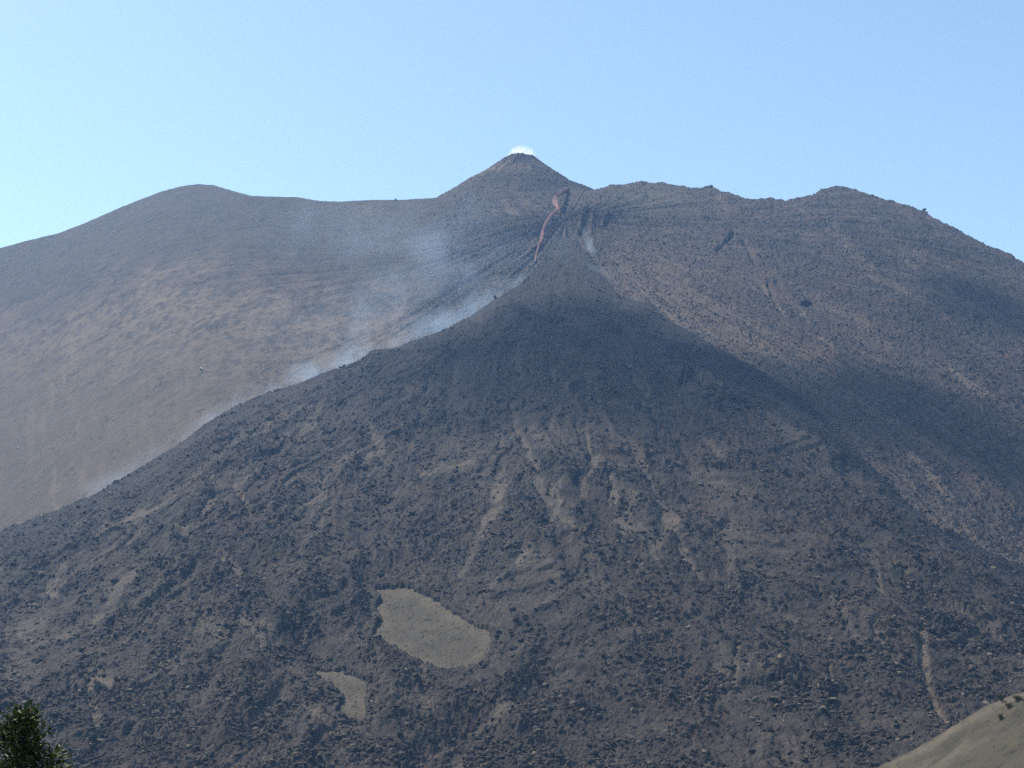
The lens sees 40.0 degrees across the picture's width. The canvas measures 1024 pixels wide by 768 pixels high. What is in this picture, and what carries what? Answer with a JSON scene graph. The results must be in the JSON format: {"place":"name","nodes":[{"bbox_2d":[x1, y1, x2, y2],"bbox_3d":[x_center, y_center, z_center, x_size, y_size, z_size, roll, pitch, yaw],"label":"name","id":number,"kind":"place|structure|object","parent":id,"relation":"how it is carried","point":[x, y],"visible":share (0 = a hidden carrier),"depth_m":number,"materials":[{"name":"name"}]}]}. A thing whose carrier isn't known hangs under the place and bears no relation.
{"place":"outdoors","nodes":[
{"label":"outdoors","id":0,"kind":"place"},
{"bbox_2d":[316,670,366,718],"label":"ash ground","id":1,"kind":"structure","parent":0,"point":[352,688],"depth_m":461.40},
{"bbox_2d":[374,587,490,669],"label":"ash ground","id":2,"kind":"structure","parent":0,"point":[425,629],"depth_m":503.14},
{"bbox_2d":[0,236,1023,767],"bbox_3d":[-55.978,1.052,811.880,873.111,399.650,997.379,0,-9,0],"label":"lava field","id":3,"kind":"structure","parent":0,"point":[564,512],"depth_m":558.54,"materials":[{"name":"grey stone"}]},
{"bbox_2d":[110,578,119,583],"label":"lava block","id":4,"kind":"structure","parent":3,"relation":"on","point":[114,580],"depth_m":581.93,"materials":[{"name":"grey stone"}]},
{"bbox_2d":[427,735,434,740],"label":"lava block","id":5,"kind":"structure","parent":3,"relation":"on","point":[431,737],"depth_m":426.41,"materials":[{"name":"grey stone"}]},
{"bbox_2d":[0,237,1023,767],"bbox_3d":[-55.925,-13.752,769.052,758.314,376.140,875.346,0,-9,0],"label":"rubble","id":6,"kind":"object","parent":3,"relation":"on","point":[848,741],"visible":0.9,"depth_m":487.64,"materials":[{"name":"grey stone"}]},
{"bbox_2d":[565,717,571,721],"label":"lava block","id":7,"kind":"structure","parent":3,"relation":"on","point":[567,719],"depth_m":414.35,"materials":[{"name":"grey stone"}]},
{"bbox_2d":[574,700,584,704],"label":"lava block","id":8,"kind":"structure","parent":3,"relation":"on","point":[579,702],"depth_m":423.21,"materials":[{"name":"grey stone"}]},
{"bbox_2d":[780,467,786,472],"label":"lava block","id":9,"kind":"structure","parent":3,"relation":"on","point":[783,469],"depth_m":646.33,"materials":[{"name":"grey stone"}]},
{"bbox_2d":[861,546,871,551],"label":"lava block","id":10,"kind":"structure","parent":3,"relation":"on","point":[867,548],"depth_m":562.66,"materials":[{"name":"grey stone"}]},
{"bbox_2d":[0,181,1023,565],"bbox_3d":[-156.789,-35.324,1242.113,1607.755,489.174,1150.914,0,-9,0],"label":"volcano slope","id":11,"kind":"structure","parent":0,"point":[104,381],"depth_m":1093.31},
{"bbox_2d":[436,153,593,197],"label":"summit cone","id":12,"kind":"object","parent":11,"relation":"on","point":[524,172],"visible":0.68,"depth_m":1455.84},
{"bbox_2d":[63,182,1023,564],"bbox_3d":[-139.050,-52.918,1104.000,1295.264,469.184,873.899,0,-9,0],"label":"rubble","id":13,"kind":"object","parent":11,"relation":"on","point":[821,344],"visible":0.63,"depth_m":955.25,"materials":[{"name":"grey stone"}]},
{"bbox_2d":[534,188,568,260],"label":"lava stream","id":14,"kind":"structure","parent":11,"relation":"on","point":[555,204],"depth_m":1297.51,"materials":[{"name":"stone"}]},
{"bbox_2d":[800,298,810,305],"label":"lava block","id":15,"kind":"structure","parent":11,"relation":"on","point":[804,301],"depth_m":1005.32,"materials":[{"name":"grey stone"}]},
{"bbox_2d":[0,0,1023,261],"label":"sky","id":16,"kind":"structure","parent":0,"point":[106,106],"materials":[{"name":"blue"}]},
{"bbox_2d":[877,692,1023,767],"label":"ash hill","id":17,"kind":"structure","parent":0,"point":[984,732],"depth_m":193.49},
{"bbox_2d":[1011,694,1022,700],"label":"scrub bush","id":18,"kind":"object","parent":17,"relation":"on","point":[1018,697],"visible":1,"depth_m":196.73,"materials":[{"name":"green plant"}]},
{"bbox_3d":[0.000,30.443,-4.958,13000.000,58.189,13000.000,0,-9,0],"label":"ground","id":19,"kind":"structure","parent":0,"visible":0},
{"bbox_2d":[0,699,72,767],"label":"broadleaf tree","id":20,"kind":"object","parent":19,"relation":"on","point":[22,725],"visible":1,"depth_m":23.20,"materials":[{"name":"green plant"}]}
]}

